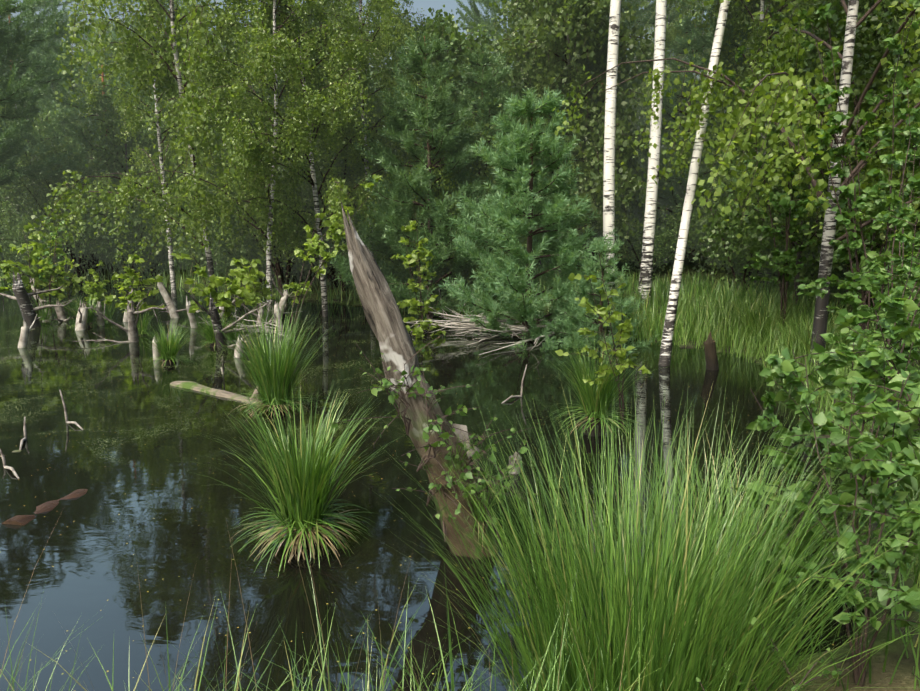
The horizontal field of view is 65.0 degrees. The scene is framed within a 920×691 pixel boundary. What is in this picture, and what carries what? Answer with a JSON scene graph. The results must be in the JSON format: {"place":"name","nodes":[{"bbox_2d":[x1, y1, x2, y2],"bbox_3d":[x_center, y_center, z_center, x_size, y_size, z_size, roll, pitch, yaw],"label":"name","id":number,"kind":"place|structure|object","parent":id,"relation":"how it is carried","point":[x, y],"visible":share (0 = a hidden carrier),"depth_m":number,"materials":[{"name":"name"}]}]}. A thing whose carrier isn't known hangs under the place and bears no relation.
{"place":"outdoors","nodes":[
{"label":"outdoors","id":0,"kind":"place"},
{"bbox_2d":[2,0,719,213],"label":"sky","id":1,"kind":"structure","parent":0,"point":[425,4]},
{"bbox_2d":[0,280,868,690],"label":"pond water","id":2,"kind":"structure","parent":0,"point":[158,508],"depth_m":4.32,"materials":[{"name":"grey liquid"}]},
{"bbox_2d":[0,222,70,314],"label":"stump shoots","id":3,"kind":"object","parent":2,"relation":"on","point":[31,258],"visible":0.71,"depth_m":11.27,"materials":[{"name":"green"}]},
{"bbox_2d":[0,270,75,327],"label":"dead stump","id":4,"kind":"object","parent":2,"relation":"in","point":[26,307],"visible":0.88,"depth_m":10.57,"materials":[{"name":"grey wood"}]},
{"bbox_2d":[1,489,87,525],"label":"sunken log","id":5,"kind":"object","parent":2,"relation":"in","point":[23,520],"visible":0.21,"depth_m":3.99,"materials":[{"name":"wood"}]},
{"bbox_2d":[47,286,87,318],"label":"tussock","id":6,"kind":"object","parent":2,"relation":"on","point":[72,313],"visible":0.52,"depth_m":11.58,"materials":[{"name":"plant"}]},
{"bbox_2d":[36,253,85,314],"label":"stump shoots","id":7,"kind":"object","parent":6,"relation":"on","point":[72,276],"visible":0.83,"depth_m":11.40,"materials":[{"name":"green"}]},
{"bbox_2d":[88,293,119,321],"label":"tussock","id":8,"kind":"object","parent":2,"relation":"on","point":[108,315],"visible":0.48,"depth_m":11.28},
{"bbox_2d":[82,260,128,305],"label":"stump shoots","id":9,"kind":"object","parent":8,"relation":"on","point":[91,289],"visible":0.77,"depth_m":11.17,"materials":[{"name":"green"}]},
{"bbox_2d":[72,295,170,342],"bbox_3d":[-4.335,-0.202,9.328,1.261,0.954,0.429,-2,10,-10],"label":"dead stump","id":10,"kind":"object","parent":2,"relation":"in","point":[132,332],"visible":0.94,"depth_m":9.29,"materials":[{"name":"grey wood"}]},
{"bbox_2d":[126,306,157,336],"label":"tussock","id":11,"kind":"object","parent":2,"relation":"on","point":[141,326],"visible":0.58,"depth_m":9.88,"materials":[{"name":"plant"}]},
{"bbox_2d":[104,254,164,320],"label":"stump shoots","id":12,"kind":"object","parent":11,"relation":"on","point":[134,296],"visible":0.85,"depth_m":9.85,"materials":[{"name":"green"}]},
{"bbox_2d":[144,315,198,366],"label":"tussock","id":13,"kind":"object","parent":2,"relation":"in","point":[168,349],"visible":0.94,"depth_m":7.93,"materials":[{"name":"plant"}]},
{"bbox_2d":[170,250,261,338],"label":"stump shoots","id":14,"kind":"object","parent":2,"relation":"on","point":[220,299],"visible":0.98,"depth_m":9.15,"materials":[{"name":"green"}]},
{"bbox_2d":[170,381,267,406],"bbox_3d":[-2.184,0.407,6.615,1.456,0.263,0.158,7,12,36],"label":"floating log","id":15,"kind":"object","parent":2,"relation":"on","point":[191,385],"visible":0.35,"depth_m":6.61,"materials":[{"name":"wood"}]},
{"bbox_2d":[180,280,283,347],"bbox_3d":[-2.704,-0.264,8.944,1.007,1.209,1.264,0,10,-1],"label":"dead stump","id":16,"kind":"object","parent":2,"relation":"in","point":[213,313],"visible":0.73,"depth_m":8.88,"materials":[{"name":"grey wood"}]},
{"bbox_2d":[223,289,284,332],"bbox_3d":[-2.991,-0.387,10.372,0.957,0.948,1.231,-7,12,-36],"label":"dead stump","id":17,"kind":"object","parent":2,"relation":"in","point":[260,315],"visible":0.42,"depth_m":10.15,"materials":[{"name":"grey wood"}]},
{"bbox_2d":[250,300,283,325],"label":"tussock","id":18,"kind":"object","parent":17,"relation":"on","point":[265,316],"visible":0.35,"depth_m":10.63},
{"bbox_2d":[230,256,275,320],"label":"stump shoots","id":19,"kind":"object","parent":18,"relation":"on","point":[252,288],"visible":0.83,"depth_m":10.53,"materials":[{"name":"green"}]},
{"bbox_2d":[194,304,337,419],"bbox_3d":[-1.579,0.224,6.038,1.183,1.219,1.213,4,11,22],"label":"tussock","id":20,"kind":"object","parent":2,"relation":"in","point":[271,380],"visible":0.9,"depth_m":5.94,"materials":[{"name":"plant"}]},
{"bbox_2d":[179,379,404,576],"bbox_3d":[-0.831,0.706,3.583,1.126,1.098,1.016,-3,10,-16],"label":"tussock","id":21,"kind":"object","parent":2,"relation":"in","point":[302,491],"visible":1,"depth_m":3.48,"materials":[{"name":"plant"}]},
{"bbox_2d":[283,174,384,334],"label":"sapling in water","id":22,"kind":"object","parent":2,"relation":"on","point":[320,246],"visible":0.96,"depth_m":9.46,"materials":[{"name":"green plant"}]},
{"bbox_2d":[341,202,500,558],"bbox_3d":[-0.161,0.298,3.488,0.326,2.125,0.272,-21,5,5],"label":"leaning dead trunk","id":23,"kind":"object","parent":2,"relation":"in","point":[384,318],"visible":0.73,"depth_m":3.40,"materials":[{"name":"brown wood"}]},
{"bbox_2d":[331,334,443,444],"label":"snag sprig","id":24,"kind":"object","parent":23,"relation":"attached to","point":[386,382],"visible":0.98,"depth_m":3.31,"materials":[{"name":"green"}]},
{"bbox_2d":[401,375,495,511],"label":"snag sprig","id":25,"kind":"object","parent":23,"relation":"attached to","point":[433,427],"visible":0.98,"depth_m":3.27,"materials":[{"name":"green"}]},
{"bbox_2d":[428,420,545,555],"bbox_3d":[0.125,0.671,3.293,0.573,0.429,0.506,5,32,-11],"label":"snag sprig","id":26,"kind":"object","parent":23,"relation":"attached to","point":[465,475],"visible":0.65,"depth_m":3.29,"materials":[{"name":"green"}]},
{"bbox_2d":[404,284,556,354],"bbox_3d":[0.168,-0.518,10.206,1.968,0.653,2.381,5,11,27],"label":"dead brush","id":27,"kind":"object","parent":2,"relation":"on","point":[465,325],"visible":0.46,"depth_m":10.02,"materials":[{"name":"grey"}]},
{"bbox_2d":[404,44,573,271],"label":"pine tree","id":28,"kind":"object","parent":2,"relation":"on","point":[476,80],"visible":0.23,"depth_m":12.34,"materials":[{"name":"green plant"}]},
{"bbox_2d":[477,0,664,275],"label":"birch tree","id":29,"kind":"object","parent":2,"relation":"on","point":[588,20],"visible":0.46,"depth_m":12.94,"materials":[{"name":"green plant"}]},
{"bbox_2d":[543,329,660,442],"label":"tussock","id":30,"kind":"object","parent":2,"relation":"in","point":[592,408],"visible":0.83,"depth_m":5.30,"materials":[{"name":"plant"}]},
{"bbox_2d":[555,255,651,429],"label":"sapling","id":31,"kind":"object","parent":30,"relation":"on","point":[622,335],"visible":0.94,"depth_m":5.17,"materials":[{"name":"green"}]},
{"bbox_2d":[489,0,729,365],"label":"birch","id":32,"kind":"object","parent":2,"relation":"on","point":[666,342],"visible":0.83,"depth_m":7.67,"materials":[{"name":"white plant"}]},
{"bbox_2d":[704,617,845,690],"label":"plant","id":33,"kind":"object","parent":2,"relation":"on","point":[826,673],"visible":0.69,"depth_m":2.03,"materials":[{"name":"green plant"}]},
{"bbox_2d":[697,410,882,625],"bbox_3d":[1.293,0.685,2.852,0.527,0.942,0.689,18,21,60],"label":"shrub","id":34,"kind":"object","parent":2,"relation":"on","point":[819,420],"visible":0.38,"depth_m":2.77,"materials":[{"name":"green"}]},
{"bbox_2d":[759,347,919,686],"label":"shrub","id":35,"kind":"object","parent":2,"relation":"on","point":[875,459],"visible":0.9,"depth_m":2.33,"materials":[{"name":"green"}]},
{"bbox_2d":[778,3,916,355],"bbox_3d":[3.196,-1.189,6.196,1.024,3.427,1.244,-8,13,-39],"label":"sapling","id":36,"kind":"object","parent":2,"relation":"on","point":[848,222],"visible":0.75,"depth_m":6.07,"materials":[{"name":"green"}]},
{"bbox_2d":[834,289,919,514],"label":"shrub","id":37,"kind":"object","parent":2,"relation":"on","point":[893,315],"visible":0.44,"depth_m":2.95,"materials":[{"name":"green"}]},
{"bbox_2d":[876,0,919,320],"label":"tree","id":38,"kind":"object","parent":2,"relation":"on","point":[901,140],"visible":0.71,"depth_m":4.69,"materials":[{"name":"green"}]},
{"bbox_2d":[1,228,919,690],"bbox_3d":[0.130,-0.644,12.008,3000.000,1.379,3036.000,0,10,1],"label":"ground","id":39,"kind":"structure","parent":0,"point":[903,678],"depth_m":3.24,"materials":[{"name":"soil"}]},
{"bbox_2d":[0,109,70,275],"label":"tree","id":40,"kind":"object","parent":39,"relation":"on","point":[38,129],"visible":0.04,"depth_m":18.42,"materials":[{"name":"green plant"}]},
{"bbox_2d":[0,0,91,107],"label":"tree","id":41,"kind":"object","parent":39,"relation":"on","point":[41,7],"visible":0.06,"depth_m":22.94,"materials":[{"name":"green plant"}]},
{"bbox_2d":[0,0,94,201],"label":"pine tree","id":42,"kind":"object","parent":39,"relation":"on","point":[11,47],"visible":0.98,"depth_m":15.20,"materials":[{"name":"green plant"}]},
{"bbox_2d":[5,142,103,277],"bbox_3d":[-9.761,-3.366,18.321,3.292,3.512,2.385,-9,13,-42],"label":"shore shrub","id":43,"kind":"object","parent":39,"relation":"on","point":[78,271],"visible":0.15,"depth_m":17.70,"materials":[{"name":"green plant"}]},
{"bbox_2d":[0,144,116,280],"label":"shore shrub","id":44,"kind":"object","parent":39,"relation":"on","point":[13,254],"visible":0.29,"depth_m":17.73,"materials":[{"name":"green plant"}]},
{"bbox_2d":[12,138,117,276],"bbox_3d":[-9.491,-3.465,18.428,2.535,3.733,3.500,5,11,28],"label":"shrub","id":45,"kind":"object","parent":39,"relation":"on","point":[52,184],"visible":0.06,"depth_m":17.56,"materials":[{"name":"green plant"}]},
{"bbox_2d":[3,29,168,264],"bbox_3d":[-9.306,-5.081,19.054,5.217,6.459,4.374,5,9,21],"label":"forest tree","id":46,"kind":"object","parent":39,"relation":"on","point":[66,101],"visible":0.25,"depth_m":17.90,"materials":[{"name":"plant"}]},
{"bbox_2d":[51,81,186,280],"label":"birch tree","id":47,"kind":"object","parent":39,"relation":"on","point":[108,154],"visible":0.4,"depth_m":16.99,"materials":[{"name":"green plant"}]},
{"bbox_2d":[86,202,161,282],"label":"shore shrub","id":48,"kind":"object","parent":39,"relation":"on","point":[136,247],"visible":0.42,"depth_m":17.17,"materials":[{"name":"green plant"}]},
{"bbox_2d":[64,0,251,297],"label":"birch","id":49,"kind":"object","parent":39,"relation":"on","point":[132,117],"visible":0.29,"depth_m":13.85,"materials":[{"name":"green plant"}]},
{"bbox_2d":[115,79,223,273],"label":"tree","id":50,"kind":"object","parent":39,"relation":"on","point":[155,149],"visible":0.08,"depth_m":16.89,"materials":[{"name":"green plant"}]},
{"bbox_2d":[29,0,333,307],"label":"birch","id":51,"kind":"object","parent":39,"relation":"on","point":[133,55],"visible":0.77,"depth_m":11.22,"materials":[{"name":"green plant"}]},
{"bbox_2d":[0,256,467,318],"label":"shore sedge","id":52,"kind":"object","parent":39,"relation":"on","point":[258,281],"visible":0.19,"depth_m":16.20,"materials":[{"name":"plant"}]},
{"bbox_2d":[150,38,326,286],"bbox_3d":[-4.005,-3.702,15.773,3.858,5.489,4.733,3,11,18],"label":"tree","id":53,"kind":"object","parent":39,"relation":"on","point":[232,217],"visible":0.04,"depth_m":15.10,"materials":[{"name":"green plant"}]},
{"bbox_2d":[112,0,396,319],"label":"birch tree","id":54,"kind":"object","parent":39,"relation":"on","point":[305,38],"visible":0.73,"depth_m":10.60,"materials":[{"name":"green plant"}]},
{"bbox_2d":[184,113,341,292],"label":"tree","id":55,"kind":"object","parent":39,"relation":"on","point":[277,270],"visible":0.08,"depth_m":15.01,"materials":[{"name":"green plant"}]},
{"bbox_2d":[170,0,458,315],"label":"birch","id":56,"kind":"object","parent":39,"relation":"on","point":[334,194],"visible":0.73,"depth_m":10.90,"materials":[{"name":"green plant"}]},
{"bbox_2d":[237,118,392,289],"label":"tree","id":57,"kind":"object","parent":39,"relation":"on","point":[335,282],"visible":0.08,"depth_m":14.09,"materials":[{"name":"green plant"}]},
{"bbox_2d":[280,99,393,291],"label":"birch tree","id":58,"kind":"object","parent":39,"relation":"on","point":[322,200],"visible":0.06,"depth_m":13.53,"materials":[{"name":"green plant"}]},
{"bbox_2d":[288,63,391,286],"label":"tree","id":59,"kind":"object","parent":39,"relation":"on","point":[373,120],"visible":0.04,"depth_m":14.28,"materials":[{"name":"green plant"}]},
{"bbox_2d":[289,0,435,255],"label":"birch","id":60,"kind":"object","parent":39,"relation":"on","point":[383,28],"visible":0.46,"depth_m":12.05,"materials":[{"name":"green plant"}]},
{"bbox_2d":[0,507,732,690],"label":"bank grass","id":61,"kind":"structure","parent":39,"relation":"on","point":[446,676],"depth_m":1.94,"materials":[{"name":"plant"}]},
{"bbox_2d":[300,5,517,237],"bbox_3d":[-0.649,-3.753,14.400,4.751,5.510,3.873,-7,12,-35],"label":"birch tree","id":62,"kind":"object","parent":39,"relation":"on","point":[448,21],"visible":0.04,"depth_m":13.51,"materials":[{"name":"green plant"}]},
{"bbox_2d":[370,203,451,302],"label":"shore shrub","id":63,"kind":"object","parent":39,"relation":"on","point":[388,259],"visible":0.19,"depth_m":11.99,"materials":[{"name":"green plant"}]},
{"bbox_2d":[390,212,445,337],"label":"shrub","id":64,"kind":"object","parent":39,"relation":"on","point":[422,254],"depth_m":9.74,"materials":[{"name":"green"}]},
{"bbox_2d":[318,31,527,318],"bbox_3d":[-0.485,-2.359,11.166,2.932,4.751,3.252,7,12,33],"label":"pine tree","id":65,"kind":"object","parent":39,"relation":"on","point":[434,107],"visible":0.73,"depth_m":10.83,"materials":[{"name":"green plant"}]},
{"bbox_2d":[356,23,495,197],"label":"tree","id":66,"kind":"object","parent":39,"relation":"on","point":[457,72],"visible":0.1,"depth_m":13.00,"materials":[{"name":"green plant"}]},
{"bbox_2d":[342,7,539,277],"bbox_3d":[-0.325,-3.327,13.639,3.777,5.373,4.634,1,10,3],"label":"tree","id":67,"kind":"object","parent":39,"relation":"on","point":[462,44],"visible":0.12,"depth_m":12.87,"materials":[{"name":"green plant"}]},
{"bbox_2d":[381,115,507,300],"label":"tree","id":68,"kind":"object","parent":39,"relation":"on","point":[467,124],"visible":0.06,"depth_m":11.97,"materials":[{"name":"green plant"}]},
{"bbox_2d":[376,81,578,216],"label":"pine tree","id":69,"kind":"object","parent":39,"relation":"on","point":[485,166],"visible":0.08,"depth_m":12.31,"materials":[{"name":"green plant"}]},
{"bbox_2d":[456,0,540,66],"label":"tree","id":70,"kind":"object","parent":39,"relation":"on","point":[476,15],"visible":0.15,"depth_m":20.09,"materials":[{"name":"green plant"}]},
{"bbox_2d":[438,87,619,350],"bbox_3d":[0.870,-1.272,9.499,2.302,4.128,2.258,5,11,26],"label":"young pine","id":71,"kind":"object","parent":39,"relation":"on","point":[516,293],"visible":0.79,"depth_m":9.14,"materials":[{"name":"green plant"}]},
{"bbox_2d":[483,0,634,264],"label":"tree","id":72,"kind":"object","parent":39,"relation":"on","point":[525,6],"visible":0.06,"depth_m":13.50,"materials":[{"name":"green plant"}]},
{"bbox_2d":[488,29,671,267],"bbox_3d":[1.614,-3.685,14.788,4.712,5.465,3.841,-4,11,-21],"label":"tree","id":73,"kind":"object","parent":39,"relation":"on","point":[635,202],"visible":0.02,"depth_m":14.29,"materials":[{"name":"green plant"}]},
{"bbox_2d":[531,50,643,277],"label":"tree","id":74,"kind":"object","parent":39,"relation":"on","point":[561,64],"visible":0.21,"depth_m":13.31,"materials":[{"name":"green plant"}]},
{"bbox_2d":[537,236,659,352],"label":"young pine","id":75,"kind":"object","parent":39,"relation":"on","point":[602,246],"visible":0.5,"depth_m":8.98,"materials":[{"name":"green plant"}]},
{"bbox_2d":[532,0,666,266],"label":"forest tree","id":76,"kind":"object","parent":39,"relation":"on","point":[628,68],"visible":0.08,"depth_m":13.85,"materials":[{"name":"plant"}]},
{"bbox_2d":[508,0,701,273],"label":"tree","id":77,"kind":"object","parent":39,"relation":"on","point":[622,141],"visible":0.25,"depth_m":13.09,"materials":[{"name":"green plant"}]},
{"bbox_2d":[602,0,620,331],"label":"birch","id":78,"kind":"object","parent":39,"relation":"on","point":[609,144],"visible":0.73,"depth_m":9.56,"materials":[{"name":"white plant"}]},
{"bbox_2d":[356,374,919,690],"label":"sedge tussock","id":79,"kind":"object","parent":39,"relation":"on","point":[668,624],"visible":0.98,"depth_m":2.28,"materials":[{"name":"plant"}]},
{"bbox_2d":[393,266,895,344],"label":"grass","id":80,"kind":"structure","parent":39,"relation":"on","point":[682,287],"depth_m":10.72,"materials":[{"name":"plant"}]},
{"bbox_2d":[598,204,702,278],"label":"shrub","id":81,"kind":"object","parent":39,"relation":"on","point":[664,241],"visible":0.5,"depth_m":13.69,"materials":[{"name":"green plant"}]},
{"bbox_2d":[638,0,666,309],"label":"birch","id":82,"kind":"object","parent":39,"relation":"on","point":[646,269],"visible":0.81,"depth_m":10.21,"materials":[{"name":"white plant"}]},
{"bbox_2d":[630,0,705,262],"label":"forest tree","id":83,"kind":"object","parent":39,"relation":"on","point":[671,34],"visible":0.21,"depth_m":16.05,"materials":[{"name":"plant"}]},
{"bbox_2d":[616,13,727,257],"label":"tree","id":84,"kind":"object","parent":39,"relation":"on","point":[682,45],"visible":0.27,"depth_m":15.37,"materials":[{"name":"green plant"}]},
{"bbox_2d":[658,62,806,274],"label":"tree","id":85,"kind":"object","parent":39,"relation":"on","point":[696,246],"visible":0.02,"depth_m":14.47,"materials":[{"name":"green plant"}]},
{"bbox_2d":[552,0,919,380],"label":"birch tree","id":86,"kind":"object","parent":39,"relation":"on","point":[788,30],"visible":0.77,"depth_m":6.93,"materials":[{"name":"plant"}]},
{"bbox_2d":[663,161,816,296],"bbox_3d":[4.602,-1.804,11.168,2.500,2.559,1.805,-1,10,-7],"label":"bank shrub","id":87,"kind":"object","parent":39,"relation":"on","point":[741,259],"visible":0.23,"depth_m":11.44,"materials":[{"name":"green plant"}]},
{"bbox_2d":[668,76,820,287],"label":"tree","id":88,"kind":"object","parent":39,"relation":"on","point":[721,199],"visible":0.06,"depth_m":12.72,"materials":[{"name":"green plant"}]},
{"bbox_2d":[574,426,917,645],"bbox_3d":[1.094,0.905,2.944,1.396,1.076,1.430,7,12,33],"label":"sedge tussock","id":89,"kind":"object","parent":39,"relation":"on","point":[755,530],"visible":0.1,"depth_m":2.94,"materials":[{"name":"plant"}]},
{"bbox_2d":[679,0,815,282],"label":"forest tree","id":90,"kind":"object","parent":39,"relation":"on","point":[710,45],"visible":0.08,"depth_m":12.79,"materials":[{"name":"plant"}]},
{"bbox_2d":[624,0,871,287],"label":"birch","id":91,"kind":"object","parent":39,"relation":"on","point":[759,36],"visible":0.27,"depth_m":11.56,"materials":[{"name":"green plant"}]},
{"bbox_2d":[677,0,847,283],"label":"tree","id":92,"kind":"object","parent":39,"relation":"on","point":[755,8],"visible":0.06,"depth_m":12.68,"materials":[{"name":"green plant"}]},
{"bbox_2d":[716,295,810,347],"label":"sedge tussock","id":93,"kind":"object","parent":39,"relation":"on","point":[769,319],"visible":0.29,"depth_m":8.79,"materials":[{"name":"plant"}]},
{"bbox_2d":[620,274,919,435],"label":"grass","id":94,"kind":"structure","parent":39,"relation":"on","point":[771,347],"depth_m":8.64,"materials":[{"name":"plant"}]},
{"bbox_2d":[721,46,818,329],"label":"tree","id":95,"kind":"object","parent":39,"relation":"on","point":[787,259],"visible":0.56,"depth_m":8.50,"materials":[{"name":"green"}]},
{"bbox_2d":[624,273,919,585],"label":"bank sedge","id":96,"kind":"object","parent":39,"relation":"on","point":[758,332],"visible":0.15,"depth_m":9.91,"materials":[{"name":"plant"}]},
{"bbox_2d":[691,0,889,266],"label":"tree","id":97,"kind":"object","parent":39,"relation":"on","point":[781,145],"depth_m":10.98,"materials":[{"name":"green plant"}]},
{"bbox_2d":[691,0,911,310],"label":"tree","id":98,"kind":"object","parent":39,"relation":"on","point":[734,216],"visible":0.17,"depth_m":9.44,"materials":[{"name":"green plant"}]},
{"bbox_2d":[683,457,919,690],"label":"ground cover","id":99,"kind":"object","parent":39,"relation":"on","point":[892,617],"visible":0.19,"depth_m":2.62,"materials":[{"name":"plant"}]},
{"bbox_2d":[763,307,851,361],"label":"sedge tussock","id":100,"kind":"object","parent":39,"relation":"on","point":[808,333],"visible":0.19,"depth_m":7.78,"materials":[{"name":"plant"}]},
{"bbox_2d":[719,8,919,307],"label":"tree","id":101,"kind":"object","parent":39,"relation":"on","point":[865,105],"visible":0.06,"depth_m":8.52,"materials":[{"name":"green plant"}]},
{"bbox_2d":[746,333,919,604],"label":"shrub","id":102,"kind":"object","parent":39,"relation":"on","point":[874,354],"visible":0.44,"depth_m":2.86,"materials":[{"name":"green"}]},
{"bbox_2d":[795,0,919,291],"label":"tree","id":103,"kind":"object","parent":39,"relation":"on","point":[887,4],"visible":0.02,"depth_m":8.68,"materials":[{"name":"green plant"}]},
{"bbox_2d":[811,211,919,525],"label":"shrub","id":104,"kind":"object","parent":39,"relation":"on","point":[908,239],"visible":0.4,"depth_m":3.42,"materials":[{"name":"green"}]},
{"bbox_2d":[832,27,919,351],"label":"tree","id":105,"kind":"object","parent":39,"relation":"on","point":[873,242],"visible":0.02,"depth_m":7.62,"materials":[{"name":"green"}]},
{"bbox_2d":[847,15,919,430],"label":"tree","id":106,"kind":"object","parent":39,"relation":"on","point":[897,70],"visible":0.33,"depth_m":4.63,"materials":[{"name":"green"}]},
{"bbox_2d":[848,78,919,401],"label":"sapling","id":107,"kind":"object","parent":39,"relation":"on","point":[898,161],"visible":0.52,"depth_m":4.38,"materials":[{"name":"green"}]},
{"bbox_2d":[872,506,919,605],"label":"shrub","id":108,"kind":"object","parent":39,"relation":"on","point":[884,592],"visible":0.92,"depth_m":1.91,"materials":[{"name":"green"}]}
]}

